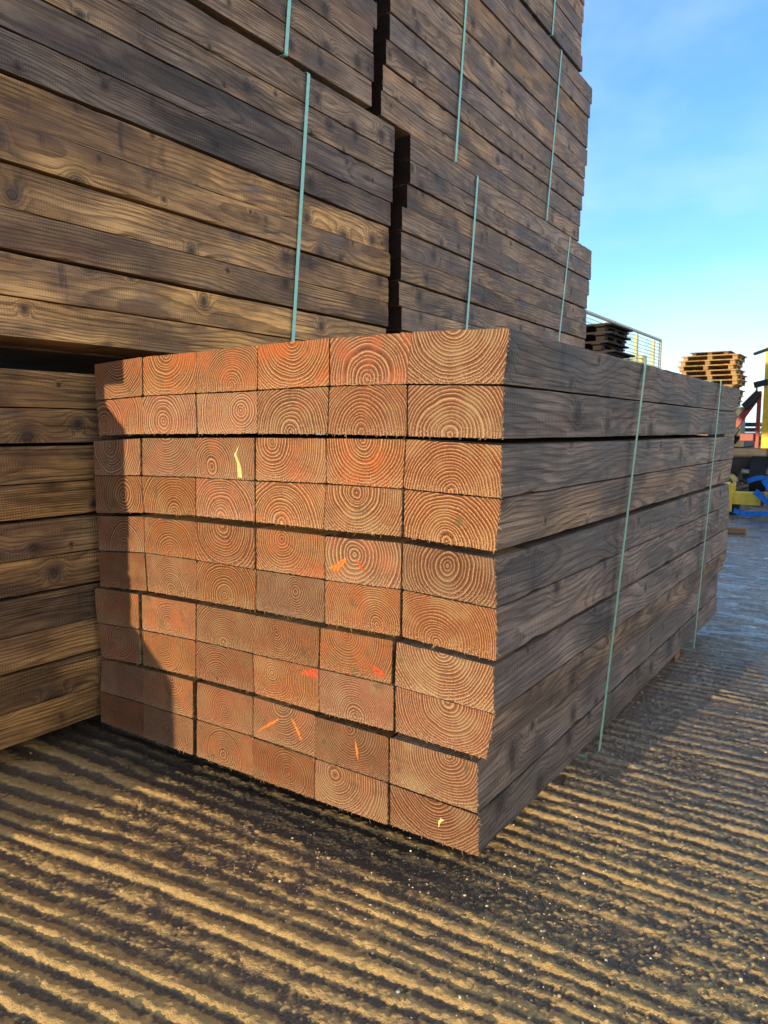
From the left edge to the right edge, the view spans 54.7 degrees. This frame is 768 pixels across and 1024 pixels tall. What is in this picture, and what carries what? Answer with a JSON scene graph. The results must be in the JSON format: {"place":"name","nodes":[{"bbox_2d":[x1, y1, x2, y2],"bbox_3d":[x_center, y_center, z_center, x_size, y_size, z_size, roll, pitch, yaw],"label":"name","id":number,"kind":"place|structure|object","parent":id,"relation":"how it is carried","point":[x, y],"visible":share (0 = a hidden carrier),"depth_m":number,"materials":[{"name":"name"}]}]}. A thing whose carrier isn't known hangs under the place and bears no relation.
{"place":"outdoors","nodes":[
{"label":"outdoors","id":0,"kind":"place"},
{"bbox_2d":[0,432,767,1023],"bbox_3d":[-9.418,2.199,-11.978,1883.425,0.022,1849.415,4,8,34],"label":"ground","id":1,"kind":"structure","parent":0,"point":[130,960],"depth_m":1.45,"materials":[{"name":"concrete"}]},
{"bbox_2d":[0,683,101,749],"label":"timber sleeper","id":2,"kind":"object","parent":1,"relation":"on","point":[36,720],"visible":0.09,"depth_m":1.99,"materials":[{"name":"brown wood"}]},
{"bbox_2d":[0,648,106,714],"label":"timber sleeper","id":3,"kind":"object","parent":2,"relation":"on","point":[25,687],"visible":0.16,"depth_m":1.98,"materials":[{"name":"brown wood"}]},
{"bbox_2d":[0,616,99,674],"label":"timber sleeper","id":4,"kind":"object","parent":3,"relation":"on","point":[30,649],"visible":0.14,"depth_m":1.97,"materials":[{"name":"brown wood"}]},
{"bbox_2d":[0,580,103,638],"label":"timber sleeper","id":5,"kind":"object","parent":4,"relation":"on","point":[29,612],"visible":0.16,"depth_m":1.97,"materials":[{"name":"brown wood"}]},
{"bbox_2d":[0,548,101,597],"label":"timber sleeper","id":6,"kind":"object","parent":5,"relation":"on","point":[27,576],"visible":0.16,"depth_m":1.96,"materials":[{"name":"brown wood"}]},
{"bbox_2d":[0,512,130,562],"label":"timber sleeper","id":7,"kind":"object","parent":6,"relation":"on","point":[21,539],"visible":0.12,"depth_m":1.95,"materials":[{"name":"brown wood"}]},
{"bbox_2d":[0,479,95,520],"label":"timber sleeper","id":8,"kind":"object","parent":7,"relation":"on","point":[29,500],"visible":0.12,"depth_m":1.94,"materials":[{"name":"brown wood"}]},
{"bbox_2d":[0,444,105,484],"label":"timber sleeper","id":9,"kind":"object","parent":8,"relation":"on","point":[22,464],"visible":0.23,"depth_m":1.93,"materials":[{"name":"brown wood"}]},
{"bbox_2d":[0,408,315,443],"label":"timber sleeper","id":10,"kind":"object","parent":9,"relation":"on","point":[26,425],"visible":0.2,"depth_m":1.95,"materials":[{"name":"brown wood"}]},
{"bbox_2d":[0,368,104,409],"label":"timber sleeper","id":11,"kind":"object","parent":10,"relation":"on","point":[19,388],"visible":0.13,"depth_m":1.92,"materials":[{"name":"brown wood"}]},
{"bbox_3d":[-1.492,-0.338,1.374,0.370,0.061,0.074,4,8,34],"label":"bearer","id":12,"kind":"object","parent":11,"relation":"on","visible":0},
{"bbox_2d":[0,295,299,357],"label":"timber sleeper","id":13,"kind":"object","parent":12,"relation":"on","point":[31,323],"visible":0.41,"depth_m":2.01,"materials":[{"name":"brown wood"}]},
{"bbox_2d":[0,251,385,340],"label":"timber sleeper","id":14,"kind":"object","parent":13,"relation":"on","point":[25,277],"visible":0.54,"depth_m":2.11,"materials":[{"name":"brown wood"}]},
{"bbox_2d":[0,206,387,326],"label":"timber sleeper","id":15,"kind":"object","parent":14,"relation":"on","point":[31,235],"visible":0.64,"depth_m":2.13,"materials":[{"name":"brown wood"}]},
{"bbox_2d":[0,163,387,302],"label":"timber sleeper","id":16,"kind":"object","parent":15,"relation":"on","point":[29,192],"visible":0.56,"depth_m":2.13,"materials":[{"name":"brown wood"}]},
{"bbox_2d":[0,118,389,276],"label":"timber sleeper","id":17,"kind":"object","parent":16,"relation":"on","point":[34,150],"visible":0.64,"depth_m":2.12,"materials":[{"name":"brown wood"}]},
{"bbox_2d":[0,73,388,252],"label":"timber sleeper","id":18,"kind":"object","parent":17,"relation":"on","point":[33,107],"visible":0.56,"depth_m":2.12,"materials":[{"name":"brown wood"}]},
{"bbox_2d":[0,27,390,226],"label":"timber sleeper","id":19,"kind":"object","parent":18,"relation":"on","point":[29,62],"visible":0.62,"depth_m":2.11,"materials":[{"name":"brown wood"}]},
{"bbox_2d":[0,0,392,202],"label":"timber sleeper","id":20,"kind":"object","parent":19,"relation":"on","point":[57,31],"visible":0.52,"depth_m":2.12,"materials":[{"name":"brown wood"}]},
{"bbox_2d":[40,0,392,176],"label":"timber sleeper","id":21,"kind":"object","parent":20,"relation":"on","point":[119,21],"visible":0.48,"depth_m":2.25,"materials":[{"name":"brown wood"}]},
{"bbox_2d":[117,0,394,152],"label":"timber sleeper","id":22,"kind":"object","parent":21,"relation":"on","point":[191,23],"visible":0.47,"depth_m":2.39,"materials":[{"name":"brown wood"}]},
{"bbox_2d":[185,0,371,108],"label":"timber sleeper","id":23,"kind":"object","parent":22,"relation":"on","point":[252,22],"visible":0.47,"depth_m":2.51,"materials":[{"name":"brown wood"}]},
{"bbox_2d":[249,0,373,81],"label":"timber sleeper","id":24,"kind":"object","parent":23,"relation":"on","point":[310,25],"visible":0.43,"depth_m":2.63,"materials":[{"name":"brown wood"}]},
{"bbox_2d":[143,704,197,754],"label":"timber sleeper","id":25,"kind":"object","parent":1,"relation":"on","point":[172,729],"visible":0.04,"depth_m":1.92,"materials":[{"name":"brown wood"}]},
{"bbox_2d":[143,667,203,717],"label":"timber sleeper","id":26,"kind":"object","parent":25,"relation":"on","point":[175,692],"visible":0.09,"depth_m":1.91,"materials":[{"name":"brown wood"}]},
{"bbox_2d":[142,630,198,676],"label":"timber sleeper","id":27,"kind":"object","parent":26,"relation":"on","point":[171,653],"visible":0.08,"depth_m":1.90,"materials":[{"name":"brown wood"}]},
{"bbox_2d":[142,592,206,639],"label":"timber sleeper","id":28,"kind":"object","parent":27,"relation":"on","point":[174,615],"visible":0.07,"depth_m":1.89,"materials":[{"name":"brown wood"}]},
{"bbox_2d":[146,553,199,598],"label":"timber sleeper","id":29,"kind":"object","parent":28,"relation":"on","point":[171,575],"visible":0.06,"depth_m":1.87,"materials":[{"name":"brown wood"}]},
{"bbox_2d":[144,514,223,558],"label":"timber sleeper","id":30,"kind":"object","parent":29,"relation":"on","point":[173,535],"visible":0.12,"depth_m":1.86,"materials":[{"name":"brown wood"}]},
{"bbox_2d":[142,476,203,517],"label":"timber sleeper","id":31,"kind":"object","parent":30,"relation":"on","point":[175,495],"visible":0.1,"depth_m":1.84,"materials":[{"name":"brown wood"}]},
{"bbox_2d":[142,436,335,477],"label":"timber sleeper","id":32,"kind":"object","parent":31,"relation":"on","point":[168,456],"visible":0.16,"depth_m":1.83,"materials":[{"name":"brown wood"}]},
{"bbox_2d":[143,394,198,434],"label":"timber sleeper","id":33,"kind":"object","parent":32,"relation":"on","point":[171,414],"visible":0.12,"depth_m":1.81,"materials":[{"name":"brown wood"}]},
{"bbox_2d":[143,352,209,395],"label":"timber sleeper","id":34,"kind":"object","parent":33,"relation":"on","point":[170,374],"visible":0.06,"depth_m":1.81,"materials":[{"name":"brown wood"}]},
{"bbox_2d":[197,720,255,775],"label":"timber sleeper","id":35,"kind":"object","parent":1,"relation":"on","point":[227,747],"visible":0.13,"depth_m":1.81,"materials":[{"name":"brown wood"}]},
{"bbox_2d":[197,680,257,734],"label":"timber sleeper","id":36,"kind":"object","parent":35,"relation":"on","point":[224,706],"visible":0.06,"depth_m":1.80,"materials":[{"name":"brown wood"}]},
{"bbox_2d":[196,641,254,692],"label":"timber sleeper","id":37,"kind":"object","parent":36,"relation":"on","point":[227,666],"visible":0.07,"depth_m":1.78,"materials":[{"name":"brown wood"}]},
{"bbox_2d":[196,601,266,652],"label":"timber sleeper","id":38,"kind":"object","parent":37,"relation":"on","point":[226,625],"visible":0.09,"depth_m":1.77,"materials":[{"name":"brown wood"}]},
{"bbox_2d":[197,561,259,609],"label":"timber sleeper","id":39,"kind":"object","parent":38,"relation":"on","point":[230,585],"visible":0.11,"depth_m":1.76,"materials":[{"name":"brown wood"}]},
{"bbox_2d":[196,519,279,568],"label":"timber sleeper","id":40,"kind":"object","parent":39,"relation":"on","point":[232,542],"visible":0.1,"depth_m":1.75,"materials":[{"name":"brown wood"}]},
{"bbox_2d":[196,478,258,523],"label":"timber sleeper","id":41,"kind":"object","parent":40,"relation":"on","point":[234,499],"visible":0.1,"depth_m":1.73,"materials":[{"name":"brown wood"}]},
{"bbox_2d":[196,436,384,479],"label":"timber sleeper","id":42,"kind":"object","parent":41,"relation":"on","point":[226,458],"visible":0.17,"depth_m":1.72,"materials":[{"name":"brown wood"}]},
{"bbox_2d":[197,391,257,434],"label":"timber sleeper","id":43,"kind":"object","parent":42,"relation":"on","point":[229,413],"visible":0.07,"depth_m":1.71,"materials":[{"name":"brown wood"}]},
{"bbox_2d":[196,346,264,393],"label":"timber sleeper","id":44,"kind":"object","parent":43,"relation":"on","point":[230,370],"visible":0.09,"depth_m":1.69,"materials":[{"name":"brown wood"}]},
{"bbox_2d":[253,737,316,798],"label":"timber sleeper","id":45,"kind":"object","parent":1,"relation":"on","point":[284,767],"visible":0.07,"depth_m":1.70,"materials":[{"name":"brown wood"}]},
{"bbox_2d":[253,695,321,756],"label":"timber sleeper","id":46,"kind":"object","parent":45,"relation":"on","point":[285,724],"visible":0.09,"depth_m":1.69,"materials":[{"name":"brown wood"}]},
{"bbox_2d":[253,654,321,710],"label":"timber sleeper","id":47,"kind":"object","parent":46,"relation":"on","point":[297,684],"visible":0.12,"depth_m":1.67,"materials":[{"name":"brown wood"}]},
{"bbox_2d":[253,612,330,666],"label":"timber sleeper","id":48,"kind":"object","parent":47,"relation":"on","point":[287,638],"visible":0.09,"depth_m":1.66,"materials":[{"name":"brown wood"}]},
{"bbox_2d":[256,570,327,622],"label":"timber sleeper","id":49,"kind":"object","parent":48,"relation":"on","point":[297,596],"visible":0.09,"depth_m":1.65,"materials":[{"name":"brown wood"}]},
{"bbox_2d":[256,525,347,577],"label":"timber sleeper","id":50,"kind":"object","parent":49,"relation":"on","point":[295,550],"visible":0.1,"depth_m":1.64,"materials":[{"name":"brown wood"}]},
{"bbox_2d":[256,481,331,529],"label":"timber sleeper","id":51,"kind":"object","parent":50,"relation":"on","point":[300,504],"visible":0.09,"depth_m":1.62,"materials":[{"name":"brown wood"}]},
{"bbox_2d":[256,436,417,482],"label":"timber sleeper","id":52,"kind":"object","parent":51,"relation":"on","point":[297,459],"visible":0.13,"depth_m":1.61,"materials":[{"name":"brown wood"}]},
{"bbox_2d":[257,387,329,433],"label":"timber sleeper","id":53,"kind":"object","parent":52,"relation":"on","point":[297,411],"visible":0.12,"depth_m":1.59,"materials":[{"name":"brown wood"}]},
{"bbox_2d":[258,338,338,389],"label":"timber sleeper","id":54,"kind":"object","parent":53,"relation":"on","point":[294,365],"visible":0.11,"depth_m":1.58,"materials":[{"name":"brown wood"}]},
{"bbox_2d":[315,759,391,824],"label":"timber sleeper","id":55,"kind":"object","parent":1,"relation":"on","point":[352,791],"visible":0.09,"depth_m":1.59,"materials":[{"name":"brown wood"}]},
{"bbox_2d":[315,713,399,781],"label":"timber sleeper","id":56,"kind":"object","parent":55,"relation":"on","point":[359,747],"visible":0.1,"depth_m":1.58,"materials":[{"name":"brown wood"}]},
{"bbox_2d":[319,669,395,730],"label":"timber sleeper","id":57,"kind":"object","parent":56,"relation":"on","point":[368,702],"visible":0.05,"depth_m":1.56,"materials":[{"name":"brown wood"}]},
{"bbox_2d":[320,625,406,684],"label":"timber sleeper","id":58,"kind":"object","parent":57,"relation":"on","point":[371,655],"visible":0.09,"depth_m":1.55,"materials":[{"name":"brown wood"}]},
{"bbox_2d":[325,580,404,635],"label":"timber sleeper","id":59,"kind":"object","parent":58,"relation":"on","point":[378,609],"visible":0.12,"depth_m":1.53,"materials":[{"name":"brown wood"}]},
{"bbox_2d":[325,532,420,588],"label":"timber sleeper","id":60,"kind":"object","parent":59,"relation":"on","point":[368,559],"visible":0.09,"depth_m":1.52,"materials":[{"name":"brown wood"}]},
{"bbox_2d":[324,484,412,536],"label":"timber sleeper","id":61,"kind":"object","parent":60,"relation":"on","point":[364,509],"visible":0.09,"depth_m":1.51,"materials":[{"name":"brown wood"}]},
{"bbox_2d":[326,437,477,488],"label":"timber sleeper","id":62,"kind":"object","parent":61,"relation":"on","point":[375,462],"visible":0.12,"depth_m":1.50,"materials":[{"name":"brown wood"}]},
{"bbox_2d":[328,385,409,439],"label":"timber sleeper","id":63,"kind":"object","parent":62,"relation":"on","point":[381,410],"visible":0.14,"depth_m":1.48,"materials":[{"name":"brown wood"}]},
{"bbox_2d":[330,333,417,385],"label":"timber sleeper","id":64,"kind":"object","parent":63,"relation":"on","point":[376,360],"visible":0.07,"depth_m":1.47,"materials":[{"name":"brown wood"}]},
{"bbox_2d":[724,346,767,491],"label":"masted loader","id":65,"kind":"object","parent":1,"relation":"on","point":[750,456],"visible":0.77,"depth_m":10.21,"materials":[{"name":"yellow paint"}]},
{"bbox_2d":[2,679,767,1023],"bbox_3d":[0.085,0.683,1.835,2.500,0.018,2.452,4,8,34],"label":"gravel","id":66,"kind":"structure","parent":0,"point":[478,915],"depth_m":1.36,"materials":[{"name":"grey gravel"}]},
{"bbox_2d":[578,0,767,427],"label":"sky","id":67,"kind":"structure","parent":0,"point":[674,214],"materials":[{"name":"blue"}]},
{"bbox_3d":[-0.005,0.597,2.355,1.040,0.062,0.074,4,8,34],"label":"bearer","id":68,"kind":"object","parent":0,"visible":0},
{"bbox_2d":[390,595,716,855],"bbox_3d":[0.758,0.515,2.439,0.215,0.099,2.337,4,8,34],"label":"timber sleeper","id":69,"kind":"object","parent":68,"relation":"on","point":[450,825],"visible":0.3,"depth_m":1.60,"materials":[{"name":"brown wood"}]},
{"bbox_2d":[390,574,716,812],"bbox_3d":[0.754,0.416,2.428,0.208,0.106,2.336,4,8,34],"label":"timber sleeper","id":70,"kind":"object","parent":69,"relation":"on","point":[475,784],"visible":0.43,"depth_m":1.55,"materials":[{"name":"brown wood"}]},
{"bbox_2d":[396,550,726,759],"bbox_3d":[0.773,0.310,2.406,0.223,0.110,2.337,4,8,34],"label":"timber sleeper","id":71,"kind":"object","parent":70,"relation":"on","point":[478,733],"visible":0.43,"depth_m":1.51,"materials":[{"name":"brown wood"}]},
{"bbox_2d":[395,529,727,714],"bbox_3d":[0.776,0.214,2.397,0.226,0.104,2.347,4,8,34],"label":"timber sleeper","id":72,"kind":"object","parent":71,"relation":"on","point":[479,683],"visible":0.42,"depth_m":1.51,"materials":[{"name":"brown wood"}]},
{"bbox_2d":[402,505,728,660],"bbox_3d":[0.783,0.112,2.374,0.220,0.111,2.332,4,8,34],"label":"timber sleeper","id":73,"kind":"object","parent":72,"relation":"on","point":[490,633],"visible":0.54,"depth_m":1.51,"materials":[{"name":"brown wood"}]},
{"bbox_2d":[402,483,728,607],"bbox_3d":[0.777,0.018,2.363,0.210,0.109,2.331,4,8,34],"label":"timber sleeper","id":74,"kind":"object","parent":73,"relation":"on","point":[495,579],"visible":0.67,"depth_m":1.51,"materials":[{"name":"brown wood"}]},
{"bbox_2d":[404,459,732,552],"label":"timber sleeper","id":75,"kind":"object","parent":74,"relation":"on","point":[483,523],"visible":0.66,"depth_m":1.48,"materials":[{"name":"brown wood"}]},
{"bbox_2d":[404,435,733,498],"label":"timber sleeper","id":76,"kind":"object","parent":75,"relation":"on","point":[494,468],"visible":0.89,"depth_m":1.50,"materials":[{"name":"brown wood"}]},
{"bbox_2d":[408,385,736,439],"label":"timber sleeper","id":77,"kind":"object","parent":76,"relation":"on","point":[493,412],"visible":0.99,"depth_m":1.45,"materials":[{"name":"brown wood"}]},
{"bbox_2d":[407,328,739,411],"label":"timber sleeper","id":78,"kind":"object","parent":77,"relation":"on","point":[506,357],"visible":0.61,"depth_m":1.44,"materials":[{"name":"brown wood"}]},
{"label":"timber sleeper","id":79,"kind":"object","parent":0,"visible":0},
{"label":"timber sleeper","id":80,"kind":"object","parent":79,"relation":"on","visible":0},
{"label":"timber sleeper","id":81,"kind":"object","parent":80,"relation":"on","visible":0},
{"bbox_2d":[380,307,482,332],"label":"timber sleeper","id":82,"kind":"object","parent":81,"relation":"on","point":[402,319],"visible":0.15,"depth_m":3.21,"materials":[{"name":"brown wood"}]},
{"bbox_2d":[388,281,584,347],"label":"timber sleeper","id":83,"kind":"object","parent":82,"relation":"on","point":[405,295],"visible":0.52,"depth_m":3.53,"materials":[{"name":"brown wood"}]},
{"bbox_2d":[384,257,585,338],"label":"timber sleeper","id":84,"kind":"object","parent":83,"relation":"on","point":[410,272],"visible":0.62,"depth_m":3.67,"materials":[{"name":"brown wood"}]},
{"bbox_2d":[388,232,586,324],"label":"timber sleeper","id":85,"kind":"object","parent":84,"relation":"on","point":[407,246],"visible":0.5,"depth_m":3.66,"materials":[{"name":"brown wood"}]},
{"bbox_2d":[387,207,586,308],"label":"timber sleeper","id":86,"kind":"object","parent":85,"relation":"on","point":[412,223],"visible":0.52,"depth_m":3.65,"materials":[{"name":"brown wood"}]},
{"bbox_2d":[390,184,588,295],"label":"timber sleeper","id":87,"kind":"object","parent":86,"relation":"on","point":[408,197],"visible":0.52,"depth_m":3.67,"materials":[{"name":"brown wood"}]},
{"bbox_2d":[392,160,590,279],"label":"timber sleeper","id":88,"kind":"object","parent":87,"relation":"on","point":[421,179],"visible":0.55,"depth_m":3.66,"materials":[{"name":"brown wood"}]},
{"bbox_2d":[393,135,591,265],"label":"timber sleeper","id":89,"kind":"object","parent":88,"relation":"on","point":[416,151],"visible":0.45,"depth_m":3.64,"materials":[{"name":"brown wood"}]},
{"bbox_3d":[0.165,-1.642,3.625,0.380,0.029,0.074,4,8,34],"label":"bearer","id":90,"kind":"object","parent":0,"visible":0},
{"bbox_2d":[365,91,578,241],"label":"timber sleeper","id":91,"kind":"object","parent":90,"relation":"on","point":[402,120],"visible":0.42,"depth_m":3.55,"materials":[{"name":"brown wood"}]},
{"bbox_2d":[371,65,580,226],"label":"timber sleeper","id":92,"kind":"object","parent":91,"relation":"on","point":[397,88],"visible":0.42,"depth_m":3.56,"materials":[{"name":"brown wood"}]},
{"bbox_2d":[371,39,581,210],"bbox_3d":[0.584,-1.958,4.031,0.200,0.106,2.404,4,7,33],"label":"timber sleeper","id":93,"kind":"object","parent":92,"relation":"on","point":[395,60],"visible":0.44,"depth_m":3.56,"materials":[{"name":"brown wood"}]},
{"bbox_2d":[373,14,584,195],"bbox_3d":[0.600,-2.063,4.035,0.200,0.105,2.401,4,7,33],"label":"timber sleeper","id":94,"kind":"object","parent":93,"relation":"on","point":[394,31],"visible":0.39,"depth_m":3.56,"materials":[{"name":"brown wood"}]},
{"bbox_2d":[373,0,584,178],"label":"timber sleeper","id":95,"kind":"object","parent":94,"relation":"on","point":[416,22],"visible":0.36,"depth_m":3.59,"materials":[{"name":"brown wood"}]},
{"bbox_2d":[406,0,586,165],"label":"timber sleeper","id":96,"kind":"object","parent":95,"relation":"on","point":[437,16],"visible":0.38,"depth_m":3.77,"materials":[{"name":"brown wood"}]},
{"bbox_2d":[433,0,587,148],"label":"timber sleeper","id":97,"kind":"object","parent":96,"relation":"on","point":[479,33],"visible":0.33,"depth_m":3.92,"materials":[{"name":"brown wood"}]},
{"bbox_2d":[459,0,588,133],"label":"timber sleeper","id":98,"kind":"object","parent":97,"relation":"on","point":[481,13],"visible":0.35,"depth_m":4.06,"materials":[{"name":"brown wood"}]},
{"bbox_2d":[480,0,589,117],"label":"timber sleeper","id":99,"kind":"object","parent":98,"relation":"on","point":[515,28],"visible":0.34,"depth_m":4.18,"materials":[{"name":"brown wood"}]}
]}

